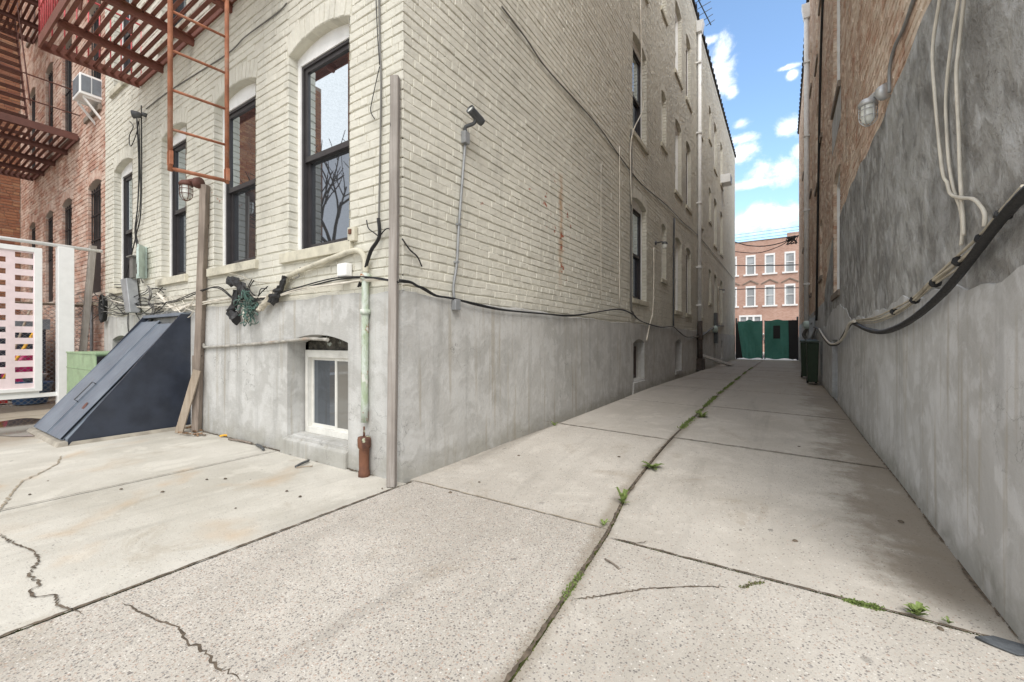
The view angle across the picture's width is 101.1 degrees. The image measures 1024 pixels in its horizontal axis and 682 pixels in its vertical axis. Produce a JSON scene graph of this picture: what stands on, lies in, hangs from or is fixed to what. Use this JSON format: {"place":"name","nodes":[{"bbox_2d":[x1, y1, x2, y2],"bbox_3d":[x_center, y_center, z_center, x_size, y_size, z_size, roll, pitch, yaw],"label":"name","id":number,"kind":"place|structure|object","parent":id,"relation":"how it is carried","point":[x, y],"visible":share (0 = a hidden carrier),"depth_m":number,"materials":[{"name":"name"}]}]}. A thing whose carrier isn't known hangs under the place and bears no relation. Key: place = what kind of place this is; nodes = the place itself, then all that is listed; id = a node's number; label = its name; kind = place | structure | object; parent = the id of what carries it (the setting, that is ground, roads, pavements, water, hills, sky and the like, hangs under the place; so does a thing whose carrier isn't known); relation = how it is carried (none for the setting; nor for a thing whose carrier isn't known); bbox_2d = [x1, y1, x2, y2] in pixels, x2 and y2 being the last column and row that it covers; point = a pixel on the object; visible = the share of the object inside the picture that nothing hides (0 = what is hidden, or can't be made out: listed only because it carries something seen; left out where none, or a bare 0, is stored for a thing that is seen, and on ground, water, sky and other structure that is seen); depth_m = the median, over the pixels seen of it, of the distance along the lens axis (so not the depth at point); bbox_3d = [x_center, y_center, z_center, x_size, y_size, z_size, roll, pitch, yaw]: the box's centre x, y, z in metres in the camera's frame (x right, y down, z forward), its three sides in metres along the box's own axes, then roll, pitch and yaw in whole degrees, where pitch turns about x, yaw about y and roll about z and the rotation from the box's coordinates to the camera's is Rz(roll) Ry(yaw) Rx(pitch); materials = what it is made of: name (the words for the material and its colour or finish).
{"place":"outdoors","nodes":[
{"label":"outdoors","id":0,"kind":"place"},
{"bbox_2d":[0,391,405,634],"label":"concrete slab","id":1,"kind":"structure","parent":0,"point":[91,544],"depth_m":2.84,"materials":[{"name":"concrete"}]},
{"bbox_2d":[0,0,20,319],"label":"brown brick building","id":2,"kind":"structure","parent":1,"relation":"on","point":[10,206],"depth_m":10.95,"materials":[{"name":"brick"}]},
{"bbox_2d":[0,418,39,435],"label":"puddle","id":3,"kind":"object","parent":1,"relation":"on","point":[18,427],"visible":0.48,"depth_m":5.40,"materials":[{"name":"liquid"}]},
{"bbox_2d":[1,355,42,381],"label":"rubbish bag","id":4,"kind":"object","parent":1,"relation":"on","point":[22,368],"visible":0.06,"depth_m":7.55,"materials":[{"name":"plastic"}]},
{"bbox_2d":[0,319,49,399],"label":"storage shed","id":5,"kind":"structure","parent":1,"relation":"on","point":[28,335],"depth_m":7.90,"materials":[{"name":"metal"}]},
{"bbox_2d":[11,381,54,404],"bbox_3d":[-8.370,0.897,7.319,0.573,0.365,0.573,0,0,33],"label":"storage tub","id":6,"kind":"object","parent":1,"relation":"on","point":[36,398],"visible":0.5,"depth_m":7.28,"materials":[{"name":"blue plastic"}]},
{"bbox_2d":[0,534,81,613],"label":"ground crack","id":7,"kind":"object","parent":1,"relation":"on","point":[39,584],"visible":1,"depth_m":1.94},
{"bbox_2d":[0,301,92,407],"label":"chain link fence","id":8,"kind":"object","parent":1,"relation":"on","point":[90,327],"visible":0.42,"depth_m":7.05,"materials":[{"name":"grey metal"}]},
{"bbox_2d":[0,236,102,404],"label":"sliding gate","id":9,"kind":"structure","parent":1,"relation":"on","point":[64,305],"depth_m":6.58,"materials":[{"name":"white plastic"}]},
{"bbox_2d":[20,0,105,391],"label":"red brick building","id":10,"kind":"structure","parent":1,"relation":"on","point":[63,200],"depth_m":8.86,"materials":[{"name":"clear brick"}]},
{"bbox_2d":[0,0,42,43],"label":"fire escape","id":11,"kind":"object","parent":10,"relation":"attached to","point":[8,15],"visible":0.55,"depth_m":9.40,"materials":[{"name":"brown paint"}]},
{"bbox_2d":[0,2,79,180],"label":"fire escape","id":12,"kind":"object","parent":10,"relation":"attached to","point":[16,119],"visible":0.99,"depth_m":8.60,"materials":[{"name":"brown paint"}]},
{"bbox_2d":[42,71,53,163],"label":"window","id":13,"kind":"structure","parent":10,"relation":"in","point":[50,77],"depth_m":9.59,"materials":[{"name":"black glass"}]},
{"bbox_2d":[48,216,53,301],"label":"window","id":14,"kind":"structure","parent":10,"relation":"in","point":[50,221],"depth_m":9.58,"materials":[{"name":"black glass"}]},
{"bbox_2d":[59,44,71,147],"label":"window","id":15,"kind":"structure","parent":10,"relation":"in","point":[67,92],"depth_m":8.80,"materials":[{"name":"black glass"}]},
{"bbox_2d":[65,202,71,245],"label":"window","id":16,"kind":"structure","parent":10,"relation":"in","point":[67,209],"depth_m":8.80,"materials":[{"name":"black glass"}]},
{"bbox_2d":[73,72,101,124],"bbox_3d":[-7.466,-4.245,7.411,0.452,0.689,0.306,0,0,33],"label":"window air conditioner","id":17,"kind":"object","parent":10,"relation":"attached to","point":[87,90],"depth_m":7.31,"materials":[{"name":"white plastic"}]},
{"bbox_2d":[83,4,102,124],"bbox_3d":[-7.557,-5.144,7.723,0.950,2.159,0.240,0,0,33],"label":"window","id":18,"kind":"structure","parent":10,"relation":"in","point":[98,108],"depth_m":7.77,"materials":[{"name":"glass"}]},
{"bbox_2d":[91,183,101,292],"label":"window","id":19,"kind":"structure","parent":10,"relation":"in","point":[97,285],"depth_m":7.73,"materials":[{"name":"black glass"}]},
{"bbox_2d":[66,351,109,393],"bbox_3d":[-6.026,0.620,6.237,1.468,0.920,0.536,0,0,33],"label":"green storage box","id":20,"kind":"object","parent":1,"relation":"on","point":[81,365],"visible":0.27,"depth_m":6.07,"materials":[{"name":"green metal"}]},
{"bbox_2d":[79,245,96,350],"bbox_3d":[-7.226,-0.260,7.136,0.296,2.720,0.112,0,0,-32],"label":"wooden post","id":21,"kind":"object","parent":1,"relation":"on","point":[87,304],"visible":0.64,"depth_m":7.13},
{"bbox_2d":[27,312,190,447],"bbox_3d":[-4.988,0.375,5.238,1.458,1.470,1.202,0,0,33],"label":"cellar hatch","id":22,"kind":"object","parent":1,"relation":"on","point":[134,381],"visible":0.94,"depth_m":5.05,"materials":[{"name":"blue metal"}]},
{"bbox_2d":[34,320,161,432],"bbox_3d":[-5.243,0.389,5.371,0.687,1.333,1.061,0,0,33],"label":"door","id":23,"kind":"structure","parent":22,"relation":"in","point":[106,364],"depth_m":5.32,"materials":[{"name":"paint"}]},
{"bbox_2d":[47,323,171,439],"bbox_3d":[-4.738,0.413,5.030,0.545,1.285,1.020,0,0,33],"label":"door","id":24,"kind":"structure","parent":22,"relation":"in","point":[77,413],"depth_m":4.92,"materials":[{"name":"paint"}]},
{"bbox_2d":[175,369,200,433],"bbox_3d":[-3.873,0.726,5.037,0.290,0.771,0.023,0,0,-5],"label":"plank","id":25,"kind":"object","parent":1,"relation":"on","point":[188,401],"visible":0.93,"depth_m":5.03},
{"bbox_2d":[191,184,209,431],"bbox_3d":[-3.770,-0.385,5.099,0.277,2.970,0.100,0,0,26],"label":"wooden post","id":26,"kind":"object","parent":1,"relation":"on","point":[201,277],"visible":0.94,"depth_m":5.07,"materials":[{"name":"wood"}]},
{"bbox_2d":[178,177,204,200],"bbox_3d":[-3.844,-1.814,5.042,0.274,0.271,0.147,0,0,8],"label":"caged lamp","id":27,"kind":"object","parent":26,"relation":"attached to","point":[186,187],"visible":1,"depth_m":5.01,"materials":[{"name":"glass"}]},
{"bbox_2d":[386,75,399,486],"bbox_3d":[-0.910,-0.475,3.237,0.070,3.150,0.140,0,0,4],"label":"wooden post","id":28,"kind":"object","parent":1,"relation":"on","point":[393,303],"visible":1,"depth_m":3.21,"materials":[{"name":"wood"}]},
{"bbox_2d":[104,0,735,482],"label":"painted brick building","id":29,"kind":"structure","parent":1,"relation":"on","point":[546,190],"depth_m":4.73,"materials":[{"name":"brick"}]},
{"bbox_2d":[74,291,127,319],"bbox_3d":[-7.255,-0.643,7.347,3.287,0.570,0.090,0,0,33],"label":"wire tangle","id":30,"kind":"object","parent":29,"relation":"attached to","point":[106,297],"visible":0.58,"depth_m":7.01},
{"bbox_2d":[98,294,107,322],"bbox_3d":[-6.907,-0.547,7.119,0.248,0.486,0.074,0,0,33],"label":"cable coil","id":31,"kind":"object","parent":29,"relation":"attached to","point":[103,315],"visible":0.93,"depth_m":7.09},
{"bbox_2d":[109,0,131,98],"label":"window","id":32,"kind":"structure","parent":29,"relation":"in","point":[120,85],"depth_m":7.06,"materials":[{"name":"white paint"}]},
{"bbox_2d":[109,162,132,294],"bbox_3d":[-6.247,-1.847,6.865,1.040,2.154,0.240,0,0,33],"label":"window","id":33,"kind":"structure","parent":29,"relation":"in","point":[126,176],"depth_m":7.08,"materials":[{"name":"white paint"}]},
{"bbox_2d":[120,255,140,312],"bbox_3d":[-5.750,-0.850,6.354,0.423,0.860,0.140,0,0,33],"label":"cable duct","id":34,"kind":"object","parent":29,"relation":"attached to","point":[129,286],"visible":0.92,"depth_m":6.29,"materials":[{"name":"grey metal"}]},
{"bbox_2d":[125,105,141,277],"bbox_3d":[-5.811,-2.145,6.443,0.831,2.677,0.025,0,0,33],"label":"cable","id":35,"kind":"object","parent":29,"relation":"attached to","point":[141,194],"visible":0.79,"depth_m":6.22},
{"bbox_2d":[38,0,236,183],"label":"fire escape","id":36,"kind":"object","parent":29,"relation":"attached to","point":[53,11],"visible":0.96,"depth_m":5.11,"materials":[{"name":"red paint"}]},
{"bbox_2d":[134,118,140,245],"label":"cable","id":37,"kind":"object","parent":29,"relation":"attached to","point":[139,177],"visible":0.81,"depth_m":6.32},
{"bbox_2d":[109,284,166,319],"bbox_3d":[-5.630,-0.589,6.300,2.498,0.639,0.090,0,0,33],"label":"wire tangle","id":38,"kind":"object","parent":29,"relation":"attached to","point":[161,289],"visible":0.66,"depth_m":6.13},
{"bbox_2d":[135,244,146,283],"bbox_3d":[-5.395,-1.113,6.136,0.340,0.534,0.127,0,0,43],"label":"terminal box","id":39,"kind":"object","parent":29,"relation":"attached to","point":[141,262],"visible":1,"depth_m":6.09,"materials":[{"name":"green plastic"}]},
{"bbox_2d":[137,244,144,277],"bbox_3d":[-5.345,-1.150,6.069,0.020,0.460,0.188,0,0,-19],"label":"door","id":40,"kind":"structure","parent":39,"relation":"in","point":[140,249],"depth_m":6.03,"materials":[{"name":"green plastic"}]},
{"bbox_2d":[155,0,187,53],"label":"window","id":41,"kind":"structure","parent":29,"relation":"in","point":[183,4],"depth_m":5.91,"materials":[{"name":"glass"}]},
{"bbox_2d":[148,295,195,317],"bbox_3d":[-4.511,-0.467,5.582,1.666,0.352,0.084,0,0,33],"label":"wire tangle","id":42,"kind":"object","parent":29,"relation":"attached to","point":[175,305],"visible":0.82,"depth_m":5.51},
{"bbox_2d":[155,127,188,286],"bbox_3d":[-4.559,-1.847,5.778,0.993,2.154,0.240,0,0,33],"label":"window","id":43,"kind":"structure","parent":29,"relation":"in","point":[177,208],"depth_m":5.97,"materials":[{"name":"white paint"}]},
{"bbox_2d":[146,2,286,108],"bbox_3d":[-3.812,-3.361,5.188,3.762,0.135,0.023,0,0,33],"label":"cable","id":44,"kind":"object","parent":29,"relation":"attached to","point":[264,22],"visible":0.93,"depth_m":4.78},
{"bbox_2d":[206,83,258,276],"bbox_3d":[-3.136,-1.847,4.861,1.143,2.154,0.240,0,0,33],"label":"window","id":45,"kind":"structure","parent":29,"relation":"in","point":[239,199],"depth_m":4.99,"materials":[{"name":"white paint"}]},
{"bbox_2d":[226,276,249,324],"bbox_3d":[-2.962,-0.443,4.557,0.444,0.552,0.107,0,0,33],"label":"torn wrapping","id":46,"kind":"object","parent":29,"relation":"attached to","point":[232,314],"visible":0.85,"depth_m":4.57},
{"bbox_2d":[233,288,258,325],"bbox_3d":[-2.771,-0.360,4.413,0.340,0.421,0.174,0,0,33],"label":"rope wad","id":47,"kind":"object","parent":29,"relation":"hanging from","point":[249,305],"visible":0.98,"depth_m":4.40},
{"bbox_2d":[110,276,398,305],"bbox_3d":[-3.732,-0.599,5.066,6.809,0.385,0.037,0,0,33],"label":"cable","id":48,"kind":"object","parent":29,"relation":"attached to","point":[329,279],"visible":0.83,"depth_m":4.00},
{"bbox_2d":[111,278,398,308],"bbox_3d":[-3.711,-0.550,5.071,6.748,0.252,0.042,0,0,33],"label":"cable","id":49,"kind":"object","parent":29,"relation":"attached to","point":[301,288],"visible":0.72,"depth_m":3.94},
{"bbox_2d":[202,337,328,347],"bbox_3d":[-2.722,-0.205,4.458,2.558,0.591,0.042,0,0,33],"label":"conduit","id":50,"kind":"object","parent":29,"relation":"attached to","point":[272,342],"visible":0.83,"depth_m":4.29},
{"bbox_2d":[267,275,286,305],"bbox_3d":[-2.301,-0.489,4.127,0.292,0.293,0.098,0,0,33],"label":"torn wrapping","id":51,"kind":"object","parent":29,"relation":"attached to","point":[273,299],"visible":0.99,"depth_m":4.11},
{"bbox_2d":[280,336,347,469],"bbox_3d":[-1.798,0.540,4.027,1.051,1.200,0.292,0,0,33],"label":"window","id":52,"kind":"structure","parent":29,"relation":"in","point":[326,362],"depth_m":4.11,"materials":[{"name":"white plastic"}]},
{"bbox_2d":[279,24,354,263],"bbox_3d":[-1.786,-1.847,3.991,1.115,2.154,0.240,0,0,33],"label":"window","id":53,"kind":"structure","parent":29,"relation":"in","point":[323,70],"depth_m":4.09,"materials":[{"name":"white paint"}]},
{"bbox_2d":[337,263,351,276],"bbox_3d":[-1.442,-0.609,3.627,0.124,0.115,0.071,0,0,33],"label":"junction box","id":54,"kind":"object","parent":29,"relation":"attached to","point":[344,269],"visible":0.84,"depth_m":3.59,"materials":[{"name":"white plastic"}]},
{"bbox_2d":[348,226,357,241],"bbox_3d":[-1.365,-0.910,3.593,0.090,0.120,0.050,0,0,33],"label":"outlet box","id":55,"kind":"object","parent":29,"relation":"attached to","point":[353,234],"visible":0.98,"depth_m":3.58,"materials":[{"name":"paint"}]},
{"bbox_2d":[357,218,380,286],"bbox_3d":[-1.170,-0.718,3.444,0.273,0.543,0.038,0,0,33],"label":"cable","id":56,"kind":"object","parent":29,"relation":"attached to","point":[374,245],"visible":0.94,"depth_m":3.40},
{"bbox_2d":[378,0,381,217],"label":"cable","id":57,"kind":"object","parent":29,"relation":"attached to","point":[380,109],"visible":0.9,"depth_m":3.41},
{"bbox_2d":[452,144,465,309],"bbox_3d":[-0.473,-1.048,3.830,0.063,1.543,0.191,0,0,33],"label":"conduit","id":58,"kind":"object","parent":29,"relation":"attached to","point":[456,304],"visible":0.98,"depth_m":3.81,"materials":[{"name":"grey metal"}]},
{"bbox_2d":[461,105,484,145],"bbox_3d":[-0.367,-1.979,3.881,0.181,0.307,0.190,0,0,33],"label":"security camera","id":59,"kind":"object","parent":29,"relation":"attached to","point":[475,114],"visible":0.98,"depth_m":3.86,"materials":[{"name":"grey metal"}]},
{"bbox_2d":[398,279,685,336],"bbox_3d":[2.536,-0.345,8.488,0.030,0.473,12.543,0,0,33],"label":"cable","id":60,"kind":"object","parent":29,"relation":"attached to","point":[440,296],"visible":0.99,"depth_m":4.31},
{"bbox_2d":[501,6,731,276],"bbox_3d":[6.574,-3.486,14.793,0.029,0.438,24.675,0,0,33],"label":"cable","id":61,"kind":"object","parent":29,"relation":"attached to","point":[516,25],"visible":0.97,"depth_m":6.09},
{"bbox_2d":[619,146,619,305],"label":"cable","id":62,"kind":"object","parent":29,"relation":"attached to","point":[619,226],"visible":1,"depth_m":7.59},
{"bbox_2d":[630,129,635,317],"bbox_3d":[2.395,-2.280,8.300,0.033,3.661,0.361,0,0,33],"label":"cable","id":63,"kind":"object","parent":29,"relation":"attached to","point":[632,312],"visible":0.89,"depth_m":8.16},
{"bbox_2d":[630,0,643,204],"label":"cable","id":64,"kind":"object","parent":29,"relation":"attached to","point":[643,103],"visible":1,"depth_m":8.64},
{"bbox_2d":[632,343,645,394],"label":"window","id":65,"kind":"structure","parent":29,"relation":"in","point":[638,386],"depth_m":8.83,"materials":[{"name":"grey glass"}]},
{"bbox_2d":[632,200,648,306],"bbox_3d":[2.585,-1.837,8.785,0.240,2.174,1.150,0,0,33],"label":"window","id":66,"kind":"structure","parent":29,"relation":"in","point":[637,213],"depth_m":9.10,"materials":[{"name":"white paint"}]},
{"bbox_2d":[632,40,648,154],"bbox_3d":[2.585,-5.144,8.785,0.240,2.159,1.150,0,0,33],"label":"window","id":67,"kind":"structure","parent":29,"relation":"in","point":[637,83],"depth_m":9.05,"materials":[{"name":"glass"}]},
{"bbox_2d":[673,218,674,325],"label":"cable","id":68,"kind":"object","parent":29,"relation":"attached to","point":[673,263],"visible":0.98,"depth_m":11.34,"materials":[{"name":"grey metal"}]},
{"bbox_2d":[674,240,682,314],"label":"window","id":69,"kind":"structure","parent":29,"relation":"in","point":[676,311],"depth_m":12.33,"materials":[{"name":"white paint"}]},
{"bbox_2d":[674,125,682,202],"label":"window","id":70,"kind":"structure","parent":29,"relation":"in","point":[676,132],"depth_m":12.33,"materials":[{"name":"white paint"}]},
{"bbox_2d":[674,10,682,89],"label":"window","id":71,"kind":"structure","parent":29,"relation":"in","point":[676,19],"depth_m":12.33,"materials":[{"name":"white paint"}]},
{"bbox_2d":[685,251,692,317],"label":"window","id":72,"kind":"structure","parent":29,"relation":"in","point":[687,315],"depth_m":13.58,"materials":[{"name":"white paint"}]},
{"bbox_2d":[685,147,692,214],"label":"window","id":73,"kind":"structure","parent":29,"relation":"in","point":[689,210],"depth_m":13.58,"materials":[{"name":"white paint"}]},
{"bbox_2d":[0,359,1023,681],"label":"driveway","id":74,"kind":"structure","parent":0,"point":[416,581],"depth_m":1.95,"materials":[{"name":"concrete"}]},
{"bbox_2d":[0,565,192,638],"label":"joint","id":75,"kind":"object","parent":74,"relation":"on","point":[16,631],"visible":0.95,"depth_m":1.74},
{"bbox_2d":[123,603,239,679],"bbox_3d":[-1.249,1.097,1.578,0.862,0.001,0.048,0,0,29],"label":"ground crack","id":76,"kind":"object","parent":74,"relation":"on","point":[182,632],"visible":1,"depth_m":1.53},
{"bbox_2d":[0,485,399,636],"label":"expansion joint","id":77,"kind":"object","parent":74,"relation":"on","point":[45,619],"visible":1,"depth_m":1.98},
{"bbox_2d":[508,539,604,681],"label":"moss","id":78,"kind":"object","parent":74,"relation":"on","point":[534,646],"visible":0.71,"depth_m":1.60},
{"bbox_2d":[559,571,584,602],"bbox_3d":[0.270,1.102,1.895,0.050,0.019,0.269,0,0,27],"label":"moss","id":79,"kind":"object","parent":74,"relation":"on","point":[574,582],"visible":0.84,"depth_m":1.89,"materials":[{"name":"green plant"}]},
{"bbox_2d":[503,369,749,681],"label":"ground crack","id":80,"kind":"object","parent":74,"relation":"on","point":[525,655],"visible":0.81,"depth_m":1.84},
{"bbox_2d":[575,585,722,598],"bbox_3d":[0.607,1.097,1.853,0.714,0.001,0.045,0,0,-7],"label":"ground crack","id":81,"kind":"object","parent":74,"relation":"on","point":[645,588],"visible":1,"depth_m":1.87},
{"bbox_2d":[736,317,797,359],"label":"driveway gate","id":82,"kind":"structure","parent":74,"relation":"on","point":[780,339],"depth_m":24.92,"materials":[{"name":"green metal"}]},
{"bbox_2d":[614,538,989,635],"bbox_3d":[1.199,1.097,1.936,1.560,0.001,0.024,0,0,33],"label":"ground crack","id":83,"kind":"object","parent":74,"relation":"on","point":[962,629],"visible":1,"depth_m":1.87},
{"bbox_2d":[800,339,806,376],"bbox_3d":[7.782,0.471,11.165,0.247,1.026,0.573,0,0,33],"label":"wheeled bin","id":84,"kind":"object","parent":74,"relation":"on","point":[803,357],"visible":0.48,"depth_m":11.00,"materials":[{"name":"plastic"}]},
{"bbox_2d":[805,339,818,382],"bbox_3d":[6.912,0.475,9.704,0.247,1.026,0.573,0,0,33],"label":"wheeled bin","id":85,"kind":"object","parent":74,"relation":"on","point":[812,353],"visible":1,"depth_m":9.51,"materials":[{"name":"plastic"}]},
{"bbox_2d":[841,595,885,610],"bbox_3d":[1.469,1.102,1.759,0.152,0.020,0.061,0,0,33],"label":"moss","id":86,"kind":"object","parent":74,"relation":"on","point":[862,603],"visible":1,"depth_m":1.75,"materials":[{"name":"green plant"}]},
{"bbox_2d":[797,0,1023,643],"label":"tan brick building","id":87,"kind":"structure","parent":74,"relation":"on","point":[931,403],"depth_m":2.58,"materials":[{"name":"grey paint"}]},
{"bbox_2d":[802,317,815,338],"bbox_3d":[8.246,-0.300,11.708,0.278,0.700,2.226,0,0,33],"label":"electric meter","id":88,"kind":"object","parent":87,"relation":"attached to","point":[808,326],"visible":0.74,"depth_m":11.69,"materials":[{"name":"grey metal"}]},
{"bbox_2d":[815,0,823,320],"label":"cable","id":89,"kind":"object","parent":87,"relation":"attached to","point":[818,160],"visible":0.99,"depth_m":10.02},
{"bbox_2d":[830,172,840,300],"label":"window","id":90,"kind":"structure","parent":87,"relation":"in","point":[836,294],"depth_m":7.39,"materials":[{"name":"white paint"}]},
{"bbox_2d":[830,0,840,119],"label":"window","id":91,"kind":"structure","parent":87,"relation":"in","point":[838,86],"depth_m":7.38,"materials":[{"name":"white paint"}]},
{"bbox_2d":[858,82,890,126],"bbox_3d":[3.129,-2.023,3.643,0.142,0.279,0.250,0,0,-5],"label":"caged lamp","id":92,"kind":"object","parent":87,"relation":"attached to","point":[867,107],"visible":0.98,"depth_m":3.65,"materials":[{"name":"glass"}]},
{"bbox_2d":[887,0,915,92],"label":"conduit","id":93,"kind":"object","parent":87,"relation":"attached to","point":[903,28],"visible":1,"depth_m":3.27,"materials":[{"name":"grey metal"}]},
{"bbox_2d":[813,186,1023,345],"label":"cable","id":94,"kind":"object","parent":87,"relation":"attached to","point":[1013,205],"visible":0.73,"depth_m":1.85,"materials":[{"name":"rubber"}]},
{"bbox_2d":[855,184,1023,323],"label":"cable","id":95,"kind":"object","parent":87,"relation":"attached to","point":[935,281],"visible":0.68,"depth_m":2.27,"materials":[{"name":"plastic"}]},
{"bbox_2d":[944,0,963,245],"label":"cable","id":96,"kind":"object","parent":87,"relation":"attached to","point":[954,191],"visible":0.85,"depth_m":2.18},
{"bbox_2d":[931,0,987,226],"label":"cable","id":97,"kind":"object","parent":87,"relation":"attached to","point":[977,202],"visible":0.98,"depth_m":2.28,"materials":[{"name":"plastic"}]},
{"bbox_2d":[954,0,965,235],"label":"cable","id":98,"kind":"object","parent":87,"relation":"attached to","point":[958,126],"visible":1,"depth_m":2.03,"materials":[{"name":"plastic"}]},
{"bbox_2d":[903,601,930,615],"bbox_3d":[1.621,1.074,1.683,0.074,0.052,0.078,0,0,17],"label":"weed plant","id":99,"kind":"object","parent":74,"relation":"on","point":[917,608],"visible":1,"depth_m":1.69,"materials":[{"name":"green plant"}]},
{"bbox_2d":[820,383,1018,637],"bbox_3d":[5.034,1.042,6.452,0.052,0.110,11.700,0,0,33],"label":"ground crack","id":100,"kind":"object","parent":74,"relation":"on","point":[966,573],"visible":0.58,"depth_m":2.03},
{"bbox_2d":[975,635,1023,655],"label":"tarp scrap","id":101,"kind":"object","parent":74,"relation":"on","point":[1013,647],"visible":1,"depth_m":1.51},
{"bbox_2d":[695,0,805,241],"label":"sky","id":102,"kind":"structure","parent":0,"point":[755,47],"materials":[{"name":"blue"}]},
{"label":"ground","id":103,"kind":"structure","parent":0,"visible":0},
{"bbox_2d":[735,231,798,351],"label":"street building","id":104,"kind":"structure","parent":103,"relation":"on","point":[781,302],"depth_m":42.80,"materials":[{"name":"red brick"}]},
{"bbox_2d":[743,286,757,307],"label":"window","id":105,"kind":"structure","parent":104,"relation":"in","point":[750,293],"depth_m":43.62,"materials":[{"name":"glass"}]},
{"bbox_2d":[743,255,757,275],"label":"window","id":106,"kind":"structure","parent":104,"relation":"in","point":[750,259],"depth_m":43.62,"materials":[{"name":"white plastic"}]},
{"bbox_2d":[762,285,776,306],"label":"window","id":107,"kind":"structure","parent":104,"relation":"in","point":[769,293],"depth_m":42.71,"materials":[{"name":"glass"}]},
{"bbox_2d":[762,253,776,274],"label":"window","id":108,"kind":"structure","parent":104,"relation":"in","point":[770,257],"depth_m":42.71,"materials":[{"name":"white plastic"}]},
{"bbox_2d":[782,283,797,305],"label":"window","id":109,"kind":"structure","parent":104,"relation":"in","point":[789,292],"depth_m":41.80,"materials":[{"name":"glass"}]},
{"bbox_2d":[782,251,797,273],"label":"window","id":110,"kind":"structure","parent":104,"relation":"in","point":[790,255],"depth_m":41.80,"materials":[{"name":"white plastic"}]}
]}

